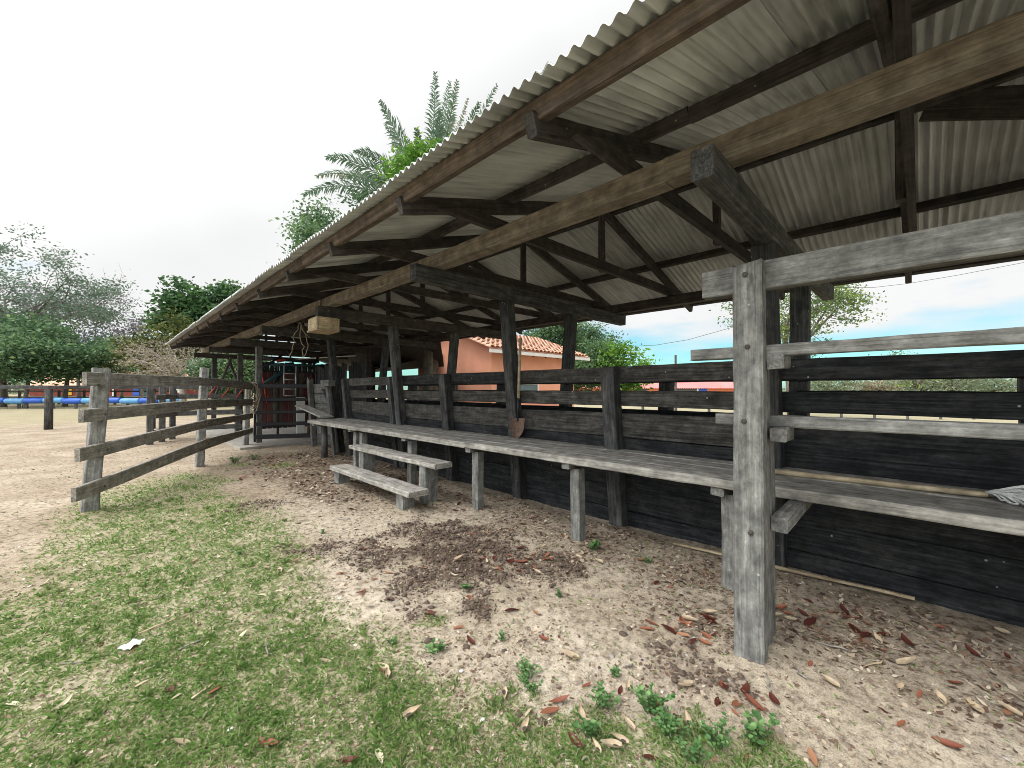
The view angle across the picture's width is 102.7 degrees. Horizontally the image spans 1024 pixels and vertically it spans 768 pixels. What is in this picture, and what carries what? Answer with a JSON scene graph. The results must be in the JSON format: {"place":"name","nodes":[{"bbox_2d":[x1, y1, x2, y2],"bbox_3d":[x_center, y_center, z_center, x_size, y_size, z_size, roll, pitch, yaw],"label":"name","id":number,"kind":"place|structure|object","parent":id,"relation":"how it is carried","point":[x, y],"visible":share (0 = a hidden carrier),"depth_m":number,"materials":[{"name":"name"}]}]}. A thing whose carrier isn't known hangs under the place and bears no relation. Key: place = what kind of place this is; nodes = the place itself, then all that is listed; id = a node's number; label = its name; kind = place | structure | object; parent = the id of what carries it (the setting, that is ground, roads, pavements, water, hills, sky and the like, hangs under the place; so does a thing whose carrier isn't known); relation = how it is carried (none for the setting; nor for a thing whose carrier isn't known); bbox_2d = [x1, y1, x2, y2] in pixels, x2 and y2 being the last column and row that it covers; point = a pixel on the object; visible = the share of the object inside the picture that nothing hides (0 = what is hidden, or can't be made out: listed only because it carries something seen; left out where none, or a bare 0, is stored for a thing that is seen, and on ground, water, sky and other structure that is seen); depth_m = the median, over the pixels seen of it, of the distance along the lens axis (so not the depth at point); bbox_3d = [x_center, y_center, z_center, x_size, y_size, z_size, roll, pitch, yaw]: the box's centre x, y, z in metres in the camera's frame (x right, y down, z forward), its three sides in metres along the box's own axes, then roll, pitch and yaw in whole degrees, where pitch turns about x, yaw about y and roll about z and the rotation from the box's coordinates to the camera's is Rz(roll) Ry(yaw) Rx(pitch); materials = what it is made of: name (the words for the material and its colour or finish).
{"place":"outdoors","nodes":[
{"label":"outdoors","id":0,"kind":"place"},
{"bbox_2d":[0,389,1023,767],"bbox_3d":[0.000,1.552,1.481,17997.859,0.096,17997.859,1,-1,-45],"label":"ground","id":1,"kind":"structure","parent":0,"point":[28,437],"depth_m":2.84,"materials":[{"name":"sand"}]},
{"bbox_2d":[0,306,86,406],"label":"bushy tree","id":2,"kind":"object","parent":1,"relation":"on","point":[18,323],"visible":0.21,"depth_m":37.03,"materials":[{"name":"green plant"}]},
{"bbox_2d":[0,331,95,407],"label":"bushy tree","id":3,"kind":"object","parent":1,"relation":"on","point":[7,367],"visible":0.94,"depth_m":33.57,"materials":[{"name":"green plant"}]},
{"bbox_2d":[53,693,72,708],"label":"faded leaf","id":4,"kind":"object","parent":1,"relation":"on","point":[66,700],"visible":1,"depth_m":2.01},
{"bbox_2d":[0,310,129,406],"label":"bushy tree","id":5,"kind":"object","parent":1,"relation":"on","point":[102,349],"visible":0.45,"depth_m":36.38,"materials":[{"name":"green plant"}]},
{"bbox_2d":[0,221,138,395],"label":"spreading tree","id":6,"kind":"object","parent":1,"relation":"on","point":[103,313],"visible":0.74,"depth_m":43.02,"materials":[{"name":"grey plant"}]},
{"bbox_2d":[0,285,151,395],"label":"sparse tree","id":7,"kind":"object","parent":1,"relation":"on","point":[90,336],"visible":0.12,"depth_m":51.78,"materials":[{"name":"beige plant"}]},
{"bbox_2d":[0,398,178,408],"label":"barrel trough","id":8,"kind":"object","parent":1,"relation":"on","point":[74,401],"visible":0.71,"depth_m":32.80,"materials":[{"name":"blue plastic"}]},
{"bbox_2d":[6,390,176,404],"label":"paddock fence","id":9,"kind":"object","parent":1,"relation":"on","point":[60,396],"visible":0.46,"depth_m":41.95,"materials":[{"name":"brown wood"}]},
{"bbox_2d":[0,385,224,429],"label":"paddock fence","id":10,"kind":"object","parent":1,"relation":"on","point":[48,405],"visible":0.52,"depth_m":15.82,"materials":[{"name":"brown wood"}]},
{"bbox_2d":[78,301,157,395],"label":"leafless tree","id":11,"kind":"object","parent":1,"relation":"on","point":[134,328],"visible":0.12,"depth_m":53.82,"materials":[{"name":"beige plant"}]},
{"bbox_2d":[29,372,208,395],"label":"tiled stable","id":12,"kind":"structure","parent":1,"relation":"on","point":[188,391],"depth_m":94.98,"materials":[{"name":"red brick"}]},
{"bbox_2d":[81,343,168,404],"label":"gnarled tree","id":13,"kind":"object","parent":1,"relation":"on","point":[125,370],"visible":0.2,"depth_m":37.77,"materials":[{"name":"beige plant"}]},
{"bbox_2d":[117,639,144,649],"bbox_3d":[-2.305,1.576,2.479,0.070,0.023,0.130,6,-7,-6],"label":"plastic scrap","id":14,"kind":"object","parent":1,"relation":"on","point":[131,643],"visible":1,"depth_m":2.47,"materials":[{"name":"plastic"}]},
{"bbox_2d":[103,305,207,393],"bbox_3d":[-29.091,-2.097,34.035,6.249,8.627,7.171,0,-1,-13],"label":"olive tree","id":15,"kind":"object","parent":1,"relation":"on","point":[178,328],"visible":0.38,"depth_m":32.51,"materials":[{"name":"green plant"}]},
{"bbox_2d":[71,367,252,512],"bbox_3d":[-6.160,0.726,7.970,0.334,2.116,6.698,0,-1,-17],"label":"yard fence","id":16,"kind":"object","parent":1,"relation":"on","point":[96,416],"visible":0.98,"depth_m":5.96,"materials":[{"name":"grey wood"}]},
{"bbox_2d":[247,382,260,413],"bbox_3d":[-7.013,0.377,11.065,0.437,0.864,0.159,0,-1,0],"label":"rope coil","id":17,"kind":"object","parent":16,"relation":"hanging from","point":[257,395],"visible":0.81,"depth_m":11.05,"materials":[{"name":"fabric"}]},
{"bbox_2d":[253,383,313,441],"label":"steel gate","id":18,"kind":"structure","parent":16,"relation":"attached to","point":[278,436],"depth_m":11.24,"materials":[{"name":"metal"}]},
{"bbox_2d":[137,611,194,633],"bbox_3d":[-2.301,1.589,2.736,0.015,0.012,0.313,0,-1,32],"label":"twig","id":19,"kind":"object","parent":1,"relation":"on","point":[161,624],"visible":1,"depth_m":2.69,"materials":[{"name":"brown wood"}]},
{"bbox_2d":[108,330,233,400],"bbox_3d":[-21.498,-0.503,27.269,7.876,5.298,8.097,1,-1,-45],"label":"gnarled tree","id":20,"kind":"object","parent":1,"relation":"on","point":[175,370],"visible":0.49,"depth_m":25.63,"materials":[{"name":"beige plant"}]},
{"bbox_2d":[146,387,241,444],"bbox_3d":[-10.101,0.957,12.811,1.181,1.731,2.603,0,-1,26],"label":"corner fence","id":21,"kind":"object","parent":1,"relation":"on","point":[162,396],"visible":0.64,"depth_m":12.79,"materials":[{"name":"grey wood"}]},
{"bbox_2d":[131,275,262,353],"bbox_3d":[-29.220,-4.125,39.821,11.674,12.831,11.245,0,-1,-6],"label":"broad tree","id":22,"kind":"object","parent":1,"relation":"on","point":[195,304],"visible":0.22,"depth_m":36.30,"materials":[{"name":"green plant"}]},
{"bbox_2d":[180,352,279,398],"bbox_3d":[-18.247,-0.381,26.755,5.466,4.976,6.011,1,-1,-45],"label":"garden bush","id":23,"kind":"object","parent":1,"relation":"on","point":[248,369],"visible":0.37,"depth_m":25.67,"materials":[{"name":"green plant"}]},
{"bbox_2d":[258,737,277,744],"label":"fallen leaf","id":24,"kind":"object","parent":1,"relation":"on","point":[269,740],"visible":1,"depth_m":1.80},
{"bbox_2d":[206,426,346,449],"bbox_3d":[-8.291,1.732,13.998,3.108,0.098,6.858,1,-1,-45],"label":"concrete pad","id":25,"kind":"object","parent":1,"relation":"on","point":[236,443],"visible":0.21,"depth_m":12.04,"materials":[{"name":"concrete"}]},
{"bbox_2d":[253,349,318,435],"bbox_3d":[-6.934,0.297,12.577,1.985,2.784,0.440,1,-1,-45],"label":"cattle crush","id":26,"kind":"object","parent":25,"relation":"on","point":[302,377],"visible":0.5,"depth_m":12.70,"materials":[{"name":"metal"}]},
{"bbox_2d":[254,361,327,421],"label":"end board wall","id":27,"kind":"structure","parent":1,"relation":"on","point":[268,367],"depth_m":17.92,"materials":[{"name":"brown wood"}]},
{"bbox_2d":[269,178,374,366],"bbox_3d":[-6.573,-3.144,18.184,7.972,10.272,7.302,1,-1,-45],"label":"fine leaved tree","id":28,"kind":"object","parent":1,"relation":"on","point":[318,221],"visible":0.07,"depth_m":16.02,"materials":[{"name":"green plant"}]},
{"bbox_2d":[317,360,372,429],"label":"dark board wall","id":29,"kind":"structure","parent":1,"relation":"on","point":[356,370],"depth_m":15.45,"materials":[{"name":"brown wood"}]},
{"bbox_2d":[339,755,357,762],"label":"fallen leaf","id":30,"kind":"object","parent":1,"relation":"on","point":[351,757],"visible":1,"depth_m":1.71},
{"bbox_2d":[375,748,382,763],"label":"faded leaf","id":31,"kind":"object","parent":1,"relation":"on","point":[379,755],"visible":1,"depth_m":1.73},
{"bbox_2d":[330,464,428,510],"bbox_3d":[-2.033,1.536,5.982,0.300,0.395,2.484,1,-1,-45],"label":"step bench","id":32,"kind":"object","parent":1,"relation":"on","point":[406,493],"visible":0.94,"depth_m":5.61,"materials":[{"name":"grey wood"}]},
{"bbox_2d":[315,341,443,371],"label":"annex roof","id":33,"kind":"structure","parent":1,"relation":"on","point":[407,353],"depth_m":15.41,"materials":[{"name":"brown wood"}]},
{"bbox_2d":[373,360,416,398],"bbox_3d":[-4.844,0.318,17.596,2.388,3.135,5.830,1,-1,-35],"label":"lean to","id":34,"kind":"object","parent":1,"relation":"on","point":[389,365],"visible":0.14,"depth_m":16.51,"materials":[{"name":"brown wood"}]},
{"bbox_2d":[300,71,497,400],"bbox_3d":[-3.331,-4.648,14.393,8.575,13.181,3.682,0,-1,10],"label":"palm tree","id":35,"kind":"object","parent":1,"relation":"on","point":[368,176],"visible":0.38,"depth_m":14.21,"materials":[{"name":"green plant"}]},
{"bbox_2d":[349,444,451,503],"bbox_3d":[-1.810,1.391,6.261,0.289,0.692,2.618,1,-1,-45],"label":"step bench","id":36,"kind":"object","parent":1,"relation":"on","point":[429,467],"visible":0.88,"depth_m":5.66,"materials":[{"name":"grey wood"}]},
{"bbox_2d":[373,126,450,400],"bbox_3d":[-2.721,-2.916,13.313,3.381,9.690,3.455,0,-1,-7],"label":"bright bush","id":37,"kind":"object","parent":1,"relation":"on","point":[413,153],"visible":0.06,"depth_m":12.33,"materials":[{"name":"green plant"}]},
{"bbox_2d":[403,704,421,716],"bbox_3d":[-0.476,1.565,1.960,0.093,0.027,0.034,1,2,-33],"label":"seed husk","id":38,"kind":"object","parent":1,"relation":"on","point":[410,711],"visible":1,"depth_m":1.96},
{"bbox_2d":[373,385,495,403],"bbox_3d":[-3.158,0.897,13.223,0.202,1.861,8.592,1,-1,-45],"label":"corral fence","id":39,"kind":"object","parent":1,"relation":"on","point":[386,400],"visible":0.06,"depth_m":12.07,"materials":[{"name":"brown wood"}]},
{"bbox_2d":[425,638,445,653],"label":"weed","id":40,"kind":"object","parent":1,"relation":"on","point":[437,647],"visible":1,"depth_m":2.44,"materials":[{"name":"green plant"}]},
{"bbox_2d":[224,495,755,698],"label":"dung crumbs","id":41,"kind":"object","parent":1,"relation":"on","point":[462,548],"visible":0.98,"depth_m":3.58,"materials":[{"name":"soil"}]},
{"bbox_2d":[418,335,589,406],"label":"salmon house","id":42,"kind":"structure","parent":1,"relation":"on","point":[477,354],"depth_m":15.17,"materials":[{"name":"paint"}]},
{"bbox_2d":[520,384,538,390],"bbox_3d":[0.577,0.219,15.262,1.230,0.540,0.070,1,-1,-45],"label":"window","id":43,"kind":"structure","parent":42,"relation":"in","point":[522,386],"depth_m":15.35,"materials":[{"name":"glass"}]},
{"bbox_2d":[0,441,1023,767],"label":"leaf litter","id":44,"kind":"object","parent":1,"relation":"on","point":[860,613],"visible":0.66,"depth_m":2.56,"materials":[{"name":"plant"}]},
{"bbox_2d":[7,381,1016,393],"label":"wood","id":45,"kind":"object","parent":1,"relation":"on","point":[783,388],"visible":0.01,"depth_m":129.41,"materials":[{"name":"green plant"}]},
{"bbox_2d":[520,715,528,731],"bbox_3d":[0.064,1.575,1.896,0.031,0.024,0.085,-6,-4,26],"label":"seed husk","id":46,"kind":"object","parent":1,"relation":"on","point":[524,724],"visible":1,"depth_m":1.90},
{"bbox_2d":[516,655,541,681],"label":"weed","id":47,"kind":"object","parent":1,"relation":"on","point":[527,665],"visible":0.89,"depth_m":2.23,"materials":[{"name":"green plant"}]},
{"bbox_2d":[520,672,543,691],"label":"weed","id":48,"kind":"object","parent":1,"relation":"on","point":[525,681],"visible":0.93,"depth_m":2.12,"materials":[{"name":"green plant"}]},
{"bbox_2d":[540,706,558,713],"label":"fallen leaf","id":49,"kind":"object","parent":1,"relation":"on","point":[552,709],"visible":1,"depth_m":1.98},
{"bbox_2d":[549,695,568,701],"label":"fallen leaf","id":50,"kind":"object","parent":1,"relation":"on","point":[560,698],"visible":1,"depth_m":2.05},
{"bbox_2d":[561,648,578,658],"bbox_3d":[0.336,1.572,2.383,0.108,0.031,0.039,9,-5,19],"label":"seed husk","id":51,"kind":"object","parent":1,"relation":"on","point":[569,653],"visible":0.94,"depth_m":2.39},
{"bbox_2d":[521,321,627,390],"bbox_3d":[3.833,-1.466,27.281,8.312,7.193,8.715,1,-1,-45],"label":"dense tree","id":52,"kind":"object","parent":1,"relation":"on","point":[585,343],"visible":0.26,"depth_m":25.18,"materials":[{"name":"green plant"}]},
{"bbox_2d":[568,732,582,746],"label":"fallen leaf","id":53,"kind":"object","parent":1,"relation":"on","point":[580,744],"visible":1,"depth_m":1.81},
{"bbox_2d":[578,704,585,721],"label":"seed husk","id":54,"kind":"object","parent":1,"relation":"on","point":[581,711],"visible":0.65,"depth_m":1.95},
{"bbox_2d":[572,707,600,738],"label":"weed","id":55,"kind":"object","parent":1,"relation":"on","point":[591,726],"visible":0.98,"depth_m":1.83,"materials":[{"name":"green plant"}]},
{"bbox_2d":[587,540,600,549],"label":"weed","id":56,"kind":"object","parent":1,"relation":"on","point":[593,543],"visible":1,"depth_m":3.96,"materials":[{"name":"green plant"}]},
{"bbox_2d":[165,0,1023,567],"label":"cattle shed","id":57,"kind":"structure","parent":1,"relation":"on","point":[643,156],"depth_m":3.75,"materials":[{"name":"brown wood"}]},
{"bbox_2d":[283,366,296,395],"bbox_3d":[-6.619,-0.088,12.193,0.360,0.906,0.040,1,-1,-45],"label":"metal ladder","id":58,"kind":"object","parent":57,"relation":"hanging from","point":[284,379],"visible":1,"depth_m":12.15,"materials":[{"name":"metal"}]},
{"bbox_2d":[289,323,309,358],"bbox_3d":[-4.492,-0.902,8.778,0.249,0.740,0.469,0,-1,22],"label":"dangling rope","id":59,"kind":"object","parent":57,"relation":"hanging from","point":[300,340],"visible":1,"depth_m":8.68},
{"bbox_2d":[307,316,339,334],"bbox_3d":[-3.220,-0.997,6.976,0.381,0.237,0.472,1,-1,-45],"label":"hanging box","id":60,"kind":"object","parent":57,"relation":"hanging from","point":[322,325],"visible":1,"depth_m":6.84,"materials":[{"name":"brown wood"}]},
{"bbox_2d":[307,379,340,446],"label":"boarded gate","id":61,"kind":"structure","parent":57,"relation":"attached to","point":[320,400],"depth_m":11.12,"materials":[{"name":"grey wood"}]},
{"bbox_2d":[588,681,619,709],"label":"weed","id":62,"kind":"object","parent":1,"relation":"on","point":[600,691],"visible":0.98,"depth_m":2.02,"materials":[{"name":"green plant"}]},
{"bbox_2d":[600,739,621,747],"bbox_3d":[0.432,1.565,1.780,0.093,0.027,0.034,1,1,6],"label":"seed husk","id":63,"kind":"object","parent":1,"relation":"on","point":[614,743],"visible":1,"depth_m":1.79,"materials":[{"name":"plant"}]},
{"bbox_2d":[610,665,621,676],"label":"weed","id":64,"kind":"object","parent":1,"relation":"on","point":[614,671],"visible":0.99,"depth_m":2.24,"materials":[{"name":"green plant"}]},
{"bbox_2d":[580,336,659,408],"bbox_3d":[6.757,-0.483,24.826,5.026,5.204,4.616,1,-1,-45],"label":"bright tree","id":65,"kind":"object","parent":1,"relation":"on","point":[616,351],"visible":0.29,"depth_m":23.98,"materials":[{"name":"green plant"}]},
{"bbox_2d":[612,732,628,743],"bbox_3d":[0.479,1.570,1.814,0.078,0.022,0.028,9,13,21],"label":"seed husk","id":66,"kind":"object","parent":1,"relation":"on","point":[623,739],"visible":1,"depth_m":1.82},
{"bbox_2d":[624,715,635,729],"bbox_3d":[0.542,1.568,1.894,0.027,0.021,0.067,17,-4,-32],"label":"seed husk","id":67,"kind":"object","parent":1,"relation":"on","point":[630,723],"visible":1,"depth_m":1.89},
{"bbox_2d":[629,681,675,715],"bbox_3d":[0.673,1.526,1.971,0.189,0.128,0.194,1,-1,-45],"label":"weed","id":68,"kind":"object","parent":1,"relation":"on","point":[651,700],"visible":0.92,"depth_m":1.96,"materials":[{"name":"green plant"}]},
{"bbox_2d":[307,418,1023,590],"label":"long platform","id":69,"kind":"structure","parent":1,"relation":"on","point":[991,512],"depth_m":3.38,"materials":[{"name":"grey wood"}]},
{"bbox_2d":[295,405,333,417],"bbox_3d":[-5.029,0.678,10.324,0.305,0.222,2.298,1,-1,-41],"label":"loose board","id":70,"kind":"object","parent":69,"relation":"on","point":[314,411],"visible":1,"depth_m":10.11,"materials":[{"name":"grey wood"}]},
{"bbox_2d":[510,337,524,438],"bbox_3d":[0.070,0.051,5.481,0.180,1.361,0.101,0,-1,-28],"label":"shovel","id":71,"kind":"object","parent":69,"relation":"on","point":[516,427],"visible":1,"depth_m":5.49,"materials":[{"name":"brown wood"}]},
{"bbox_2d":[775,469,1023,505],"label":"cord mop","id":72,"kind":"object","parent":69,"relation":"on","point":[1015,494],"visible":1,"depth_m":2.66,"materials":[{"name":"brown wood"}]},
{"bbox_2d":[320,350,1023,626],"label":"cattle race wall","id":73,"kind":"structure","parent":1,"relation":"on","point":[977,572],"depth_m":3.40,"materials":[{"name":"brown wood"}]},
{"bbox_2d":[651,706,693,737],"bbox_3d":[0.715,1.534,1.844,0.167,0.114,0.132,0,-1,-4],"label":"weed","id":74,"kind":"object","parent":1,"relation":"on","point":[664,725],"visible":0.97,"depth_m":1.83,"materials":[{"name":"green plant"}]},
{"bbox_2d":[678,680,694,685],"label":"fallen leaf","id":75,"kind":"object","parent":1,"relation":"on","point":[686,683],"visible":1,"depth_m":2.12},
{"bbox_2d":[684,709,691,726],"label":"seed husk","id":76,"kind":"object","parent":1,"relation":"on","point":[687,716],"visible":0.76,"depth_m":1.91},
{"bbox_2d":[673,735,710,763],"bbox_3d":[0.758,1.540,1.720,0.145,0.095,0.087,0,-1,26],"label":"weed","id":77,"kind":"object","parent":1,"relation":"on","point":[695,748],"visible":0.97,"depth_m":1.71,"materials":[{"name":"green plant"}]},
{"bbox_2d":[403,377,1023,464],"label":"cattle race wall","id":78,"kind":"structure","parent":1,"relation":"on","point":[666,385],"depth_m":5.35,"materials":[{"name":"brown wood"}]},
{"bbox_2d":[698,711,735,749],"bbox_3d":[0.897,1.533,1.797,0.198,0.114,0.129,1,-1,-45],"label":"weed","id":79,"kind":"object","parent":1,"relation":"on","point":[720,738],"visible":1,"depth_m":1.79,"materials":[{"name":"green plant"}]},
{"bbox_2d":[740,682,749,691],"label":"fallen leaf","id":80,"kind":"object","parent":1,"relation":"on","point":[746,687],"visible":0.98,"depth_m":2.09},
{"bbox_2d":[742,689,765,710],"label":"fallen leaf","id":81,"kind":"object","parent":1,"relation":"on","point":[752,700],"visible":1,"depth_m":2.00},
{"bbox_2d":[742,709,779,745],"bbox_3d":[1.086,1.528,1.811,0.217,0.115,0.116,0,-1,-28],"label":"weed","id":82,"kind":"object","parent":1,"relation":"on","point":[754,725],"visible":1,"depth_m":1.81,"materials":[{"name":"green plant"}]},
{"bbox_2d":[769,691,779,704],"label":"fallen leaf","id":83,"kind":"object","parent":1,"relation":"on","point":[773,698],"visible":1,"depth_m":2.02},
{"bbox_2d":[673,542,914,599],"bbox_3d":[2.258,1.566,3.511,1.718,0.034,0.040,-1,-1,40],"label":"wooden lath","id":84,"kind":"object","parent":1,"relation":"on","point":[821,577],"visible":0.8,"depth_m":3.28,"materials":[{"name":"brown wood"}]},
{"bbox_2d":[709,282,887,414],"bbox_3d":[14.888,-1.764,21.581,7.207,7.636,7.289,0,-1,-17],"label":"layered tree","id":85,"kind":"object","parent":1,"relation":"on","point":[817,309],"visible":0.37,"depth_m":20.45,"materials":[{"name":"green plant"}]},
{"bbox_2d":[804,617,815,625],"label":"fallen leaf","id":86,"kind":"object","parent":1,"relation":"on","point":[809,621],"visible":1,"depth_m":2.71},
{"bbox_2d":[807,747,817,765],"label":"fallen leaf","id":87,"kind":"object","parent":1,"relation":"on","point":[812,756],"visible":1,"depth_m":1.73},
{"bbox_2d":[821,673,839,686],"bbox_3d":[1.657,1.542,2.130,0.029,0.024,0.082,0,0,-28],"label":"seed husk","id":88,"kind":"object","parent":1,"relation":"on","point":[832,681],"visible":1,"depth_m":2.13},
{"bbox_2d":[810,380,874,390],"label":"field tree","id":89,"kind":"object","parent":1,"relation":"on","point":[825,385],"visible":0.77,"depth_m":73.41,"materials":[{"name":"green plant"}]},
{"bbox_2d":[691,210,1023,664],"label":"slip rail frame","id":90,"kind":"object","parent":1,"relation":"on","point":[759,430],"visible":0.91,"depth_m":2.26,"materials":[{"name":"grey wood"}]},
{"bbox_2d":[851,380,902,390],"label":"field tree","id":91,"kind":"object","parent":1,"relation":"on","point":[869,386],"visible":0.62,"depth_m":79.29,"materials":[{"name":"green plant"}]},
{"bbox_2d":[895,656,915,663],"bbox_3d":[2.212,1.550,2.292,0.105,0.030,0.038,-11,-15,4],"label":"seed husk","id":92,"kind":"object","parent":1,"relation":"on","point":[905,660],"visible":1,"depth_m":2.30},
{"bbox_2d":[901,633,914,646],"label":"fallen leaf","id":93,"kind":"object","parent":1,"relation":"on","point":[905,639],"visible":1,"depth_m":2.51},
{"bbox_2d":[868,350,957,390],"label":"field tree","id":94,"kind":"object","parent":1,"relation":"on","point":[916,386],"visible":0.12,"depth_m":29.98,"materials":[{"name":"green plant"}]},
{"bbox_2d":[875,379,963,390],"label":"field tree","id":95,"kind":"object","parent":1,"relation":"on","point":[904,386],"visible":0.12,"depth_m":60.83,"materials":[{"name":"green plant"}]},
{"bbox_2d":[934,688,946,703],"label":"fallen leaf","id":96,"kind":"object","parent":1,"relation":"on","point":[941,697],"visible":1,"depth_m":2.02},
{"bbox_2d":[931,736,964,747],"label":"fallen leaf","id":97,"kind":"object","parent":1,"relation":"on","point":[947,742],"visible":1,"depth_m":1.78,"materials":[{"name":"plant"}]},
{"bbox_2d":[896,378,1012,390],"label":"field tree","id":98,"kind":"object","parent":1,"relation":"on","point":[961,383],"visible":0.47,"depth_m":53.90,"materials":[{"name":"green plant"}]},
{"bbox_2d":[963,696,984,712],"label":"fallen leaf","id":99,"kind":"object","parent":1,"relation":"on","point":[977,707],"visible":0.98,"depth_m":1.95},
{"bbox_2d":[960,378,1016,391],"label":"field tree","id":100,"kind":"object","parent":1,"relation":"on","point":[1007,384],"visible":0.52,"depth_m":68.48,"materials":[{"name":"green plant"}]},
{"bbox_2d":[998,700,1022,715],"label":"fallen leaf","id":101,"kind":"object","parent":1,"relation":"on","point":[1012,709],"visible":1,"depth_m":1.94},
{"bbox_2d":[0,446,1023,767],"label":"grass","id":102,"kind":"structure","parent":0,"point":[228,716],"depth_m":2.15,"materials":[{"name":"plant"}]},
{"bbox_2d":[0,0,1023,388],"label":"sky","id":103,"kind":"structure","parent":0,"point":[152,139],"materials":[{"name":"white"}]},
{"bbox_2d":[575,382,733,390],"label":"red roofed barn","id":104,"kind":"structure","parent":0,"point":[705,386],"depth_m":104.99,"materials":[{"name":"paint"}]},
{"bbox_2d":[834,262,1023,287],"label":"power cable","id":105,"kind":"object","parent":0,"point":[913,282],"visible":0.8,"depth_m":16.29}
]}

